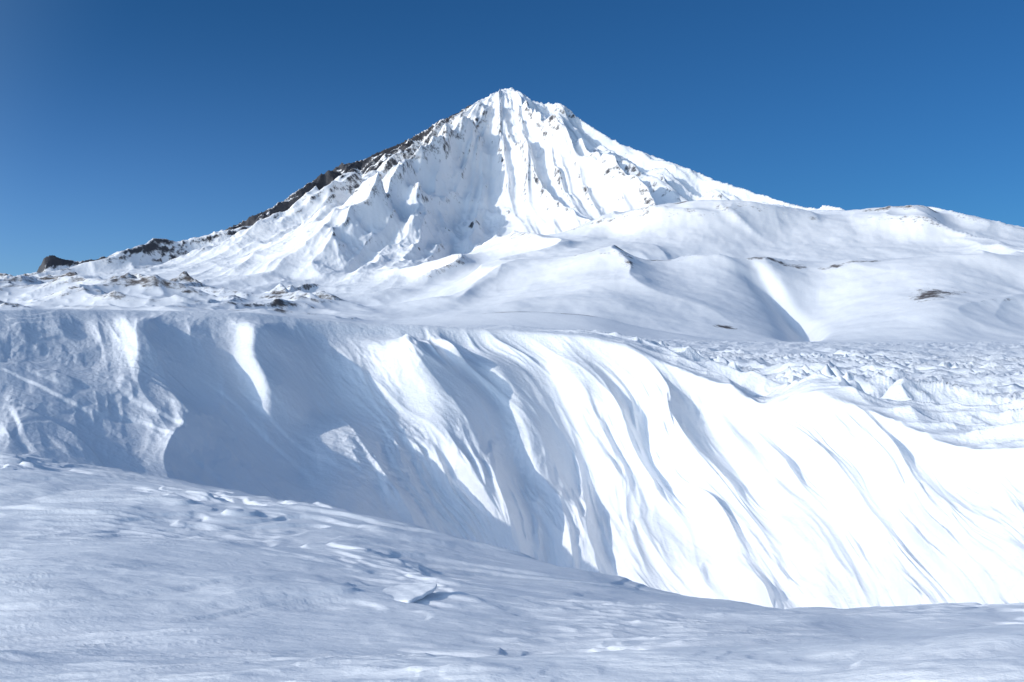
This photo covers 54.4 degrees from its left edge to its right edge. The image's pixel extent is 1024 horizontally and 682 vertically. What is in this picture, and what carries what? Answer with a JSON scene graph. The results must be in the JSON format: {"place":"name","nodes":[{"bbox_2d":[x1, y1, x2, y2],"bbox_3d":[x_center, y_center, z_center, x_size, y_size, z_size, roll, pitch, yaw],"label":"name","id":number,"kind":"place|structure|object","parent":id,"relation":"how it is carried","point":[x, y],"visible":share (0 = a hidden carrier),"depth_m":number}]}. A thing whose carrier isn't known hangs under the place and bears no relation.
{"place":"outdoors","nodes":[
{"label":"outdoors","id":0,"kind":"place"},
{"bbox_2d":[31,88,843,296],"bbox_3d":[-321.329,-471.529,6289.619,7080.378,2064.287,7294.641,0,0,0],"label":"snowy volcano","id":1,"kind":"structure","parent":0,"point":[469,178],"depth_m":4377.45},
{"bbox_2d":[0,308,1023,608],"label":"carved snow bank","id":2,"kind":"structure","parent":0,"point":[608,456],"depth_m":29.93},
{"bbox_2d":[0,452,1023,681],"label":"snow field","id":3,"kind":"structure","parent":0,"point":[108,574],"depth_m":7.78},
{"bbox_2d":[383,582,436,602],"bbox_3d":[-0.884,2.107,8.339,0.504,0.132,0.510,0,0,42],"label":"snow chunk","id":4,"kind":"object","parent":3,"relation":"on","point":[411,592],"visible":0.81,"depth_m":8.27},
{"bbox_2d":[0,200,1023,342],"bbox_3d":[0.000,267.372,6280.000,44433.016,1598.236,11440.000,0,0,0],"label":"snow covered hills","id":5,"kind":"structure","parent":0,"point":[722,270],"depth_m":2054.48},
{"bbox_2d":[0,0,1023,275],"label":"sky","id":6,"kind":"structure","parent":0,"point":[125,124]},
{"bbox_2d":[332,320,1023,447],"bbox_3d":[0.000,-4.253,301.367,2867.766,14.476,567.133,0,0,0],"label":"snow plateau","id":7,"kind":"structure","parent":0,"point":[968,393],"depth_m":42.87}
]}

